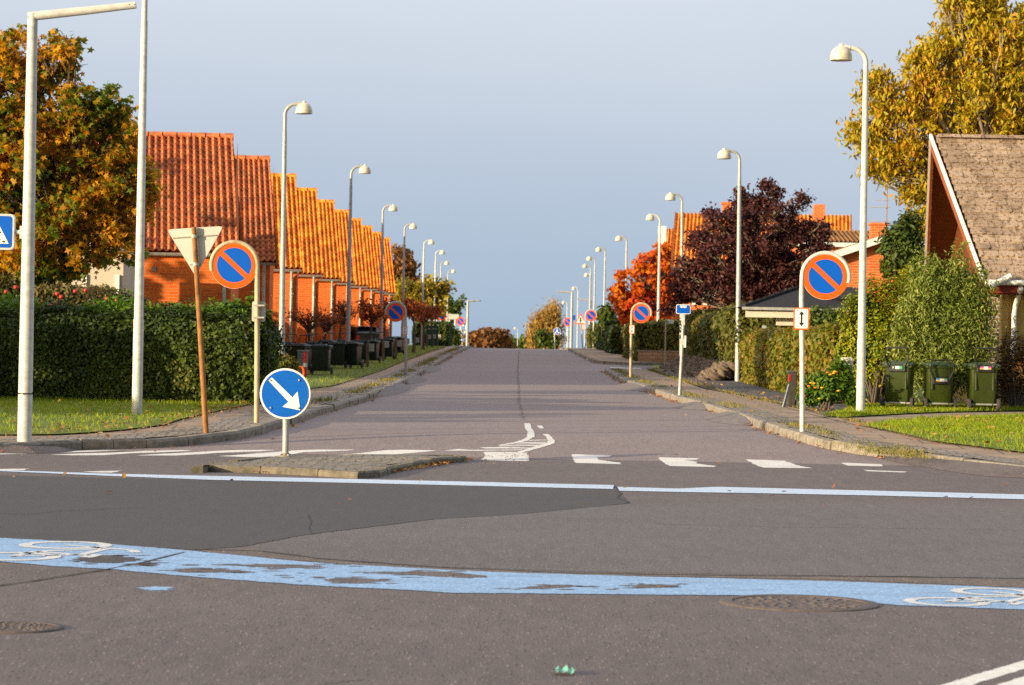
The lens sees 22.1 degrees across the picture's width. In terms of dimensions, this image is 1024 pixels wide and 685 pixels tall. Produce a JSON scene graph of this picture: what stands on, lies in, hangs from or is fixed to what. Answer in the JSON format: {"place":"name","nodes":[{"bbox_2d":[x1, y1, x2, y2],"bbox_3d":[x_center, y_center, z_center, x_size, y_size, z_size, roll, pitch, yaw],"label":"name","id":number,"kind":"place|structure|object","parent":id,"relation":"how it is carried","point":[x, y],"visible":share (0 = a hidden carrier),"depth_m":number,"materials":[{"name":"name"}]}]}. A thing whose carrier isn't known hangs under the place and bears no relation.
{"place":"outdoors","nodes":[
{"label":"outdoors","id":0,"kind":"place"},
{"bbox_2d":[0,272,191,307],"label":"shrub","id":1,"kind":"object","parent":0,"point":[46,291],"visible":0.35,"depth_m":45.82,"materials":[{"name":"green plant"}]},
{"bbox_2d":[0,395,250,433],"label":"lawn","id":2,"kind":"structure","parent":0,"point":[44,425],"depth_m":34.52,"materials":[{"name":"green plant"}]},
{"bbox_2d":[132,0,147,414],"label":"street lamp","id":3,"kind":"object","parent":2,"relation":"on","point":[137,370],"visible":0.89,"depth_m":35.99,"materials":[{"name":"metal"}]},
{"bbox_2d":[0,292,293,404],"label":"hedge","id":4,"kind":"object","parent":2,"relation":"on","point":[82,354],"visible":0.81,"depth_m":41.87,"materials":[{"name":"green plant"}]},
{"bbox_2d":[0,280,250,319],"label":"hedge shoots","id":5,"kind":"object","parent":4,"relation":"in","point":[5,302],"visible":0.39,"depth_m":42.38,"materials":[{"name":"plant"}]},
{"bbox_2d":[217,291,279,377],"bbox_3d":[-4.304,0.084,42.636,1.087,1.837,0.911,1,0,0],"label":"shrub","id":6,"kind":"object","parent":2,"relation":"on","point":[268,316],"visible":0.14,"depth_m":42.55,"materials":[{"name":"green plant"}]},
{"bbox_2d":[0,346,455,439],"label":"pavement","id":7,"kind":"structure","parent":0,"point":[188,422],"depth_m":37.14,"materials":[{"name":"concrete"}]},
{"bbox_2d":[0,346,464,441],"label":"cobble strip","id":8,"kind":"object","parent":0,"point":[236,422],"visible":0.72,"depth_m":34.39,"materials":[{"name":"grey stone"}]},
{"bbox_2d":[0,1,136,441],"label":"sign mast","id":9,"kind":"object","parent":8,"relation":"on","point":[9,232],"visible":0.94,"depth_m":31.10,"materials":[{"name":"metal"}]},
{"bbox_2d":[168,226,221,432],"bbox_3d":[-4.024,-0.142,33.061,0.679,2.663,0.102,1,0,0],"label":"give way sign","id":10,"kind":"object","parent":8,"relation":"on","point":[194,245],"visible":1,"depth_m":33.09,"materials":[{"name":"metal"}]},
{"bbox_2d":[209,240,265,422],"bbox_3d":[-3.646,-0.099,34.697,0.753,2.516,0.097,1,0,0],"label":"no parking sign","id":11,"kind":"object","parent":8,"relation":"on","point":[234,264],"visible":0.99,"depth_m":34.68,"materials":[{"name":"metal"}]},
{"bbox_2d":[308,347,461,407],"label":"weeds in paving","id":12,"kind":"object","parent":8,"relation":"on","point":[424,363],"visible":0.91,"depth_m":60.17,"materials":[{"name":"green plant"}]},
{"bbox_2d":[385,301,407,376],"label":"no parking sign","id":13,"kind":"object","parent":8,"relation":"on","point":[395,311],"visible":1,"depth_m":67.67,"materials":[{"name":"metal"}]},
{"bbox_2d":[461,326,517,347],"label":"tree","id":14,"kind":"object","parent":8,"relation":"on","point":[487,337],"visible":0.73,"depth_m":298.79,"materials":[{"name":"brown plant"}]},
{"bbox_2d":[309,395,320,402],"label":"driveway","id":15,"kind":"structure","parent":0,"point":[312,397],"depth_m":45.51,"materials":[{"name":"grey concrete"}]},
{"bbox_2d":[305,344,443,387],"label":"lawn","id":16,"kind":"structure","parent":0,"point":[333,378],"depth_m":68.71,"materials":[{"name":"green plant"}]},
{"bbox_2d":[279,101,311,353],"bbox_3d":[-4.582,-2.064,55.409,0.652,6.090,0.360,1,0,2],"label":"street lamp","id":17,"kind":"object","parent":16,"relation":"on","point":[303,107],"visible":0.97,"depth_m":55.37,"materials":[{"name":"metal"}]},
{"bbox_2d":[276,302,332,340],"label":"crabapple tree","id":18,"kind":"object","parent":16,"relation":"on","point":[308,327],"visible":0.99,"depth_m":75.94,"materials":[{"name":"red plant"}]},
{"bbox_2d":[310,344,332,374],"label":"wheelie bin","id":19,"kind":"object","parent":16,"relation":"on","point":[321,356],"visible":0.99,"depth_m":65.24,"materials":[{"name":"black plastic"}]},
{"bbox_2d":[328,341,345,368],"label":"wheelie bin","id":20,"kind":"object","parent":16,"relation":"on","point":[337,353],"visible":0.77,"depth_m":74.25,"materials":[{"name":"plastic"}]},
{"bbox_2d":[344,342,363,367],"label":"wheelie bin","id":21,"kind":"object","parent":16,"relation":"on","point":[352,353],"visible":0.96,"depth_m":74.85,"materials":[{"name":"plastic"}]},
{"bbox_2d":[345,164,370,366],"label":"street lamp","id":22,"kind":"object","parent":16,"relation":"on","point":[364,169],"visible":0.98,"depth_m":77.17,"materials":[{"name":"metal"}]},
{"bbox_2d":[354,297,387,339],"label":"crabapple tree","id":23,"kind":"object","parent":16,"relation":"on","point":[372,313],"visible":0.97,"depth_m":99.92,"materials":[{"name":"brown plant"}]},
{"bbox_2d":[379,204,397,337],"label":"street lamp","id":24,"kind":"object","parent":16,"relation":"on","point":[392,207],"visible":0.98,"depth_m":102.78,"materials":[{"name":"metal"}]},
{"bbox_2d":[391,243,421,298],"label":"tree","id":25,"kind":"object","parent":16,"relation":"on","point":[411,266],"visible":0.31,"depth_m":174.60,"materials":[{"name":"brown plant"}]},
{"bbox_2d":[401,295,430,352],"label":"crabapple tree","id":26,"kind":"object","parent":16,"relation":"on","point":[412,313],"visible":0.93,"depth_m":117.85,"materials":[{"name":"brown plant"}]},
{"bbox_2d":[393,273,457,344],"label":"tree","id":27,"kind":"object","parent":16,"relation":"on","point":[413,288],"visible":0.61,"depth_m":164.58,"materials":[{"name":"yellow plant"}]},
{"bbox_2d":[411,321,453,346],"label":"hedge","id":28,"kind":"object","parent":16,"relation":"on","point":[446,330],"visible":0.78,"depth_m":156.08,"materials":[{"name":"green plant"}]},
{"bbox_2d":[1,347,1005,465],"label":"road","id":29,"kind":"structure","parent":0,"point":[571,403],"depth_m":38.77,"materials":[{"name":"grey asphalt"}]},
{"bbox_2d":[522,296,569,348],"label":"weeping tree","id":30,"kind":"object","parent":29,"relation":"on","point":[546,318],"visible":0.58,"depth_m":234.63,"materials":[{"name":"yellow plant"}]},
{"bbox_2d":[533,328,560,348],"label":"shrub","id":31,"kind":"object","parent":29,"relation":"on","point":[542,339],"visible":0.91,"depth_m":224.66,"materials":[{"name":"green plant"}]},
{"bbox_2d":[703,412,750,424],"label":"asphalt ramp","id":32,"kind":"structure","parent":29,"relation":"on","point":[730,418],"depth_m":41.40,"materials":[{"name":"grey asphalt"}]},
{"bbox_2d":[0,450,1023,684],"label":"cross road","id":33,"kind":"structure","parent":0,"point":[121,627],"depth_m":12.97,"materials":[{"name":"grey asphalt"}]},
{"bbox_2d":[0,621,63,633],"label":"manhole cover","id":34,"kind":"object","parent":33,"relation":"on","point":[14,627],"visible":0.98,"depth_m":12.44,"materials":[{"name":"metal"}]},
{"bbox_2d":[0,445,75,453],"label":"asphalt ramp","id":35,"kind":"structure","parent":33,"relation":"on","point":[28,449],"depth_m":30.69,"materials":[{"name":"grey asphalt"}]},
{"bbox_2d":[0,449,434,456],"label":"crossing marking","id":36,"kind":"object","parent":33,"relation":"on","point":[272,454],"visible":0.89,"depth_m":31.55,"materials":[{"name":"white paint"}]},
{"bbox_2d":[0,470,613,488],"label":"pale lane line","id":37,"kind":"object","parent":33,"relation":"on","point":[382,481],"visible":0.98,"depth_m":25.90,"materials":[{"name":"white paint"}]},
{"bbox_2d":[0,475,629,549],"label":"dark asphalt patch","id":38,"kind":"object","parent":33,"relation":"on","point":[189,514],"visible":1,"depth_m":21.76,"materials":[{"name":"grey asphalt"}]},
{"bbox_2d":[191,454,466,478],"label":"traffic island","id":39,"kind":"structure","parent":33,"relation":"on","point":[309,467],"depth_m":27.84,"materials":[{"name":"concrete"}]},
{"bbox_2d":[260,368,310,456],"bbox_3d":[-2.550,0.788,29.488,0.569,0.996,0.164,1,0,0],"label":"keep right sign","id":40,"kind":"object","parent":39,"relation":"on","point":[285,393],"visible":1,"depth_m":29.43,"materials":[{"name":"metal"}]},
{"bbox_2d":[0,452,904,472],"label":"crossing block marking","id":41,"kind":"object","parent":33,"relation":"on","point":[580,458],"visible":1,"depth_m":31.50,"materials":[{"name":"white paint"}]},
{"bbox_2d":[0,538,1023,608],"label":"blue cycle lane","id":42,"kind":"structure","parent":33,"relation":"on","point":[890,593],"depth_m":15.45,"materials":[{"name":"paint"}]},
{"bbox_2d":[0,541,140,560],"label":"cycle symbol marking","id":43,"kind":"object","parent":42,"relation":"on","point":[101,546],"visible":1,"depth_m":16.91,"materials":[{"name":"paint"}]},
{"bbox_2d":[363,571,485,577],"bbox_3d":[-0.534,1.385,15.761,0.862,0.001,0.379,1,0,17],"label":"worn lane patch","id":44,"kind":"object","parent":42,"relation":"on","point":[443,574],"visible":1,"depth_m":15.72,"materials":[{"name":"grey asphalt"}]},
{"bbox_2d":[903,587,1023,605],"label":"cycle symbol marking","id":45,"kind":"object","parent":42,"relation":"on","point":[957,590],"visible":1,"depth_m":14.77,"materials":[{"name":"paint"}]},
{"bbox_2d":[1,350,1023,506],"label":"fallen leaves","id":46,"kind":"object","parent":33,"relation":"on","point":[372,400],"visible":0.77,"depth_m":37.72,"materials":[{"name":"orange plant"}]},
{"bbox_2d":[196,548,1023,587],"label":"brown asphalt strip","id":47,"kind":"object","parent":33,"relation":"on","point":[999,582],"visible":1,"depth_m":16.04,"materials":[{"name":"asphalt"}]},
{"bbox_2d":[192,549,1023,578],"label":"asphalt seam","id":48,"kind":"object","parent":47,"relation":"on","point":[608,573],"visible":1,"depth_m":16.19,"materials":[{"name":"grey asphalt"}]},
{"bbox_2d":[249,502,1023,577],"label":"grey asphalt patch","id":49,"kind":"object","parent":33,"relation":"on","point":[986,541],"visible":1,"depth_m":18.74,"materials":[{"name":"grey asphalt"}]},
{"bbox_2d":[719,594,879,611],"bbox_3d":[1.574,1.435,14.377,0.877,0.030,0.877,1,0,0],"label":"manhole cover","id":50,"kind":"object","parent":33,"relation":"on","point":[799,602],"visible":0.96,"depth_m":14.34,"materials":[{"name":"metal"}]},
{"bbox_2d":[618,487,1023,498],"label":"pale lane line","id":51,"kind":"object","parent":33,"relation":"on","point":[845,492],"visible":0.98,"depth_m":25.46,"materials":[{"name":"white paint"}]},
{"bbox_2d":[877,456,1023,477],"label":"asphalt ramp","id":52,"kind":"structure","parent":33,"relation":"on","point":[983,469],"depth_m":30.64,"materials":[{"name":"grey asphalt"}]},
{"bbox_2d":[942,660,1023,684],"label":"turning line marking","id":53,"kind":"object","parent":33,"relation":"on","point":[990,674],"visible":1,"depth_m":11.29,"materials":[{"name":"white paint"}]},
{"bbox_2d":[0,0,1023,348],"label":"sky","id":54,"kind":"structure","parent":0,"point":[519,138],"materials":[{"name":"blue"}]},
{"bbox_2d":[562,348,666,362],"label":"pavement","id":55,"kind":"structure","parent":0,"point":[597,354],"depth_m":123.56,"materials":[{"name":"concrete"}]},
{"bbox_2d":[625,369,1023,460],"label":"pavement","id":56,"kind":"structure","parent":0,"point":[867,433],"depth_m":37.71,"materials":[{"name":"concrete"}]},
{"bbox_2d":[613,369,1023,464],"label":"cobble strip","id":57,"kind":"object","parent":56,"relation":"on","point":[773,417],"visible":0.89,"depth_m":34.67,"materials":[{"name":"grey stone"}]},
{"bbox_2d":[629,302,651,379],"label":"no parking sign","id":58,"kind":"object","parent":57,"relation":"on","point":[641,312],"visible":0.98,"depth_m":70.54,"materials":[{"name":"metal"}]},
{"bbox_2d":[676,304,690,394],"bbox_3d":[3.423,0.200,52.834,0.290,1.930,0.346,1,0,0],"label":"bus stop sign","id":59,"kind":"object","parent":57,"relation":"on","point":[683,309],"visible":0.98,"depth_m":52.68,"materials":[{"name":"metal"}]},
{"bbox_2d":[611,367,847,438],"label":"weeds in paving","id":60,"kind":"object","parent":57,"relation":"on","point":[736,405],"visible":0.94,"depth_m":46.13,"materials":[{"name":"green plant"}]},
{"bbox_2d":[793,251,850,431],"bbox_3d":[4.147,0.033,35.173,0.766,2.526,0.094,1,0,0],"label":"no parking sign","id":61,"kind":"object","parent":57,"relation":"on","point":[825,275],"visible":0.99,"depth_m":35.17,"materials":[{"name":"metal"}]},
{"bbox_2d":[804,434,942,458],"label":"weeds in paving","id":62,"kind":"object","parent":57,"relation":"on","point":[903,452],"visible":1,"depth_m":32.26,"materials":[{"name":"green plant"}]},
{"bbox_2d":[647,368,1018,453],"bbox_3d":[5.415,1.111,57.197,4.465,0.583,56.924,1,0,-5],"label":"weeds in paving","id":63,"kind":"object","parent":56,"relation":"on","point":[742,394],"visible":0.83,"depth_m":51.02,"materials":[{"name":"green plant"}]},
{"bbox_2d":[625,365,1023,432],"bbox_3d":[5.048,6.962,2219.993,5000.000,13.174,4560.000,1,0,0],"label":"ground","id":64,"kind":"structure","parent":0,"point":[916,398],"depth_m":54.78,"materials":[{"name":"brown soil"}]},
{"bbox_2d":[0,23,172,288],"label":"maple tree","id":65,"kind":"object","parent":64,"relation":"on","point":[91,197],"visible":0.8,"depth_m":49.67,"materials":[{"name":"orange plant"}]},
{"bbox_2d":[63,243,134,294],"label":"garage","id":66,"kind":"structure","parent":64,"relation":"on","point":[122,277],"depth_m":57.92,"materials":[{"name":"white paint"}]},
{"bbox_2d":[8,129,242,305],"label":"terraced house","id":67,"kind":"structure","parent":64,"relation":"on","point":[199,173],"depth_m":64.65,"materials":[{"name":"orange tile"}]},
{"bbox_2d":[0,346,473,449],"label":"kerb","id":68,"kind":"structure","parent":64,"relation":"on","point":[264,426],"depth_m":33.14,"materials":[{"name":"concrete"}]},
{"bbox_2d":[235,155,278,316],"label":"terraced house","id":69,"kind":"structure","parent":64,"relation":"on","point":[256,198],"depth_m":73.75,"materials":[{"name":"orange tile"}]},
{"bbox_2d":[271,173,302,342],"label":"terraced house","id":70,"kind":"structure","parent":64,"relation":"on","point":[293,266],"depth_m":81.71,"materials":[{"name":"orange tile"}]},
{"bbox_2d":[296,187,322,342],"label":"terraced house","id":71,"kind":"structure","parent":64,"relation":"on","point":[312,262],"depth_m":90.47,"materials":[{"name":"tile"}]},
{"bbox_2d":[317,199,340,340],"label":"terraced house","id":72,"kind":"structure","parent":64,"relation":"on","point":[330,278],"depth_m":99.30,"materials":[{"name":"tile"}]},
{"bbox_2d":[335,209,354,339],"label":"terraced house","id":73,"kind":"structure","parent":64,"relation":"on","point":[342,218],"depth_m":108.46,"materials":[{"name":"tile"}]},
{"bbox_2d":[351,218,367,325],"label":"terraced house","id":74,"kind":"structure","parent":64,"relation":"on","point":[358,287],"depth_m":117.07,"materials":[{"name":"tile"}]},
{"bbox_2d":[362,225,377,325],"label":"terraced house","id":75,"kind":"structure","parent":64,"relation":"on","point":[371,270],"depth_m":126.21,"materials":[{"name":"tile"}]},
{"bbox_2d":[372,232,387,335],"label":"terraced house","id":76,"kind":"structure","parent":64,"relation":"on","point":[378,255],"depth_m":135.01,"materials":[{"name":"tile"}]},
{"bbox_2d":[384,237,395,335],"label":"terraced house","id":77,"kind":"structure","parent":64,"relation":"on","point":[391,292],"depth_m":143.60,"materials":[{"name":"tile"}]},
{"bbox_2d":[620,319,679,360],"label":"hedge","id":78,"kind":"object","parent":64,"relation":"on","point":[648,335],"visible":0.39,"depth_m":104.31,"materials":[{"name":"green plant"}]},
{"bbox_2d":[637,350,678,362],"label":"garden wall","id":79,"kind":"structure","parent":64,"relation":"on","point":[650,356],"depth_m":103.31,"materials":[{"name":"brick"}]},
{"bbox_2d":[658,354,734,385],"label":"stone bank","id":80,"kind":"structure","parent":64,"relation":"on","point":[700,368],"depth_m":72.78,"materials":[{"name":"grey stone"}]},
{"bbox_2d":[679,301,793,367],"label":"hedge","id":81,"kind":"object","parent":80,"relation":"on","point":[709,332],"visible":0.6,"depth_m":72.30,"materials":[{"name":"green plant"}]},
{"bbox_2d":[657,176,836,370],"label":"purple tree","id":82,"kind":"object","parent":64,"relation":"on","point":[767,269],"visible":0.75,"depth_m":83.58,"materials":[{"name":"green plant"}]},
{"bbox_2d":[660,372,847,414],"bbox_3d":[5.838,1.031,62.788,2.998,0.283,42.395,1,0,0],"label":"gravel bed","id":83,"kind":"object","parent":64,"relation":"on","point":[737,387],"visible":0.28,"depth_m":58.40,"materials":[{"name":"grey gravel"}]},
{"bbox_2d":[717,148,740,380],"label":"street lamp","id":84,"kind":"object","parent":83,"relation":"on","point":[724,153],"visible":0.98,"depth_m":67.36,"materials":[{"name":"metal"}]},
{"bbox_2d":[807,304,847,326],"bbox_3d":[6.926,0.132,57.969,1.297,1.962,1.018,1,0,0],"label":"shrub","id":85,"kind":"object","parent":83,"relation":"on","point":[817,316],"visible":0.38,"depth_m":57.75,"materials":[{"name":"green plant"}]},
{"bbox_2d":[793,355,868,409],"bbox_3d":[5.452,0.696,44.673,1.302,0.976,0.839,1,0,0],"label":"flower bed","id":86,"kind":"object","parent":83,"relation":"on","point":[829,388],"visible":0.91,"depth_m":44.67,"materials":[{"name":"green plant"}]},
{"bbox_2d":[670,202,851,319],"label":"terraced house","id":87,"kind":"structure","parent":64,"relation":"on","point":[691,221],"depth_m":114.03,"materials":[{"name":"orange tile"}]},
{"bbox_2d":[723,285,857,327],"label":"carport","id":88,"kind":"object","parent":64,"relation":"on","point":[786,299],"visible":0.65,"depth_m":66.42,"materials":[{"name":"metal"}]},
{"bbox_2d":[737,319,886,403],"bbox_3d":[6.529,0.392,57.767,1.818,1.653,18.805,1,0,0],"label":"hedge","id":89,"kind":"object","parent":64,"relation":"on","point":[769,357],"visible":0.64,"depth_m":56.14,"materials":[{"name":"green plant"}]},
{"bbox_2d":[604,368,1023,465],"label":"kerb","id":90,"kind":"structure","parent":64,"relation":"on","point":[781,430],"depth_m":35.74,"materials":[{"name":"concrete"}]},
{"bbox_2d":[772,204,924,282],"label":"house","id":91,"kind":"structure","parent":64,"relation":"on","point":[843,238],"depth_m":101.65,"materials":[{"name":"orange brick"}]},
{"bbox_2d":[801,222,924,379],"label":"house","id":92,"kind":"structure","parent":64,"relation":"on","point":[849,254],"depth_m":73.98,"materials":[{"name":"orange brick"}]},
{"bbox_2d":[827,263,918,403],"bbox_3d":[6.578,-0.111,47.357,1.661,2.674,1.082,1,0,22],"label":"shrub","id":93,"kind":"object","parent":64,"relation":"on","point":[879,313],"visible":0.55,"depth_m":47.21,"materials":[{"name":"green plant"}]},
{"bbox_2d":[874,204,929,303],"bbox_3d":[8.535,-0.930,56.964,1.432,4.152,0.963,1,0,0],"label":"shrub","id":94,"kind":"object","parent":64,"relation":"on","point":[904,232],"visible":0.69,"depth_m":56.81,"materials":[{"name":"green plant"}]},
{"bbox_2d":[835,0,1023,242],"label":"walnut tree","id":95,"kind":"object","parent":64,"relation":"on","point":[965,93],"visible":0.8,"depth_m":59.67,"materials":[{"name":"yellow plant"}]},
{"bbox_2d":[878,233,1005,403],"bbox_3d":[7.838,-0.370,46.755,1.712,3.297,2.194,1,0,45],"label":"shrub","id":96,"kind":"object","parent":64,"relation":"on","point":[939,327],"visible":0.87,"depth_m":46.43,"materials":[{"name":"green plant"}]},
{"bbox_2d":[924,134,1023,405],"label":"house","id":97,"kind":"structure","parent":64,"relation":"on","point":[975,189],"depth_m":50.19,"materials":[{"name":"beige brick"}]},
{"bbox_2d":[777,404,1023,451],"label":"dirt path","id":98,"kind":"structure","parent":0,"point":[870,418],"depth_m":42.42,"materials":[{"name":"soil"}]},
{"bbox_2d":[823,402,1023,416],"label":"lawn","id":99,"kind":"structure","parent":0,"point":[923,412],"depth_m":44.18,"materials":[{"name":"green plant"}]},
{"bbox_2d":[830,43,867,411],"bbox_3d":[5.421,-1.783,42.388,0.652,6.090,0.360,1,0,1],"label":"street lamp","id":100,"kind":"object","parent":99,"relation":"on","point":[841,52],"visible":0.98,"depth_m":42.33,"materials":[{"name":"metal"}]},
{"bbox_2d":[880,347,917,407],"bbox_3d":[6.706,0.611,45.433,0.562,1.064,0.720,1,0,17],"label":"wheelie bin","id":101,"kind":"object","parent":99,"relation":"on","point":[899,380],"visible":0.94,"depth_m":45.22,"materials":[{"name":"green plastic"}]},
{"bbox_2d":[920,359,956,407],"bbox_3d":[7.389,0.724,45.443,0.562,0.864,0.720,1,0,-1],"label":"wheelie bin","id":102,"kind":"object","parent":99,"relation":"on","point":[938,382],"visible":0.94,"depth_m":45.23,"materials":[{"name":"green plastic"}]},
{"bbox_2d":[963,347,1000,410],"bbox_3d":[8.139,0.628,45.441,0.562,1.084,0.720,1,0,-2],"label":"wheelie bin","id":103,"kind":"object","parent":99,"relation":"on","point":[981,380],"visible":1,"depth_m":45.23,"materials":[{"name":"green plastic"}]},
{"bbox_2d":[990,331,1023,410],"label":"shrub","id":104,"kind":"object","parent":99,"relation":"on","point":[1010,379],"visible":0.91,"depth_m":47.02,"materials":[{"name":"brown plant"}]},
{"bbox_2d":[866,412,1023,451],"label":"lawn","id":105,"kind":"structure","parent":0,"point":[974,441],"depth_m":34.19,"materials":[{"name":"green plant"}]},
{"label":"lawn","id":106,"kind":"structure","parent":0,"visible":0},
{"bbox_2d":[602,324,624,354],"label":"hedge","id":107,"kind":"object","parent":106,"relation":"on","point":[612,344],"visible":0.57,"depth_m":131.10,"materials":[{"name":"green plant"}]},
{"bbox_2d":[605,241,675,324],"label":"maple tree","id":108,"kind":"object","parent":106,"relation":"on","point":[643,288],"visible":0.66,"depth_m":127.56,"materials":[{"name":"orange plant"}]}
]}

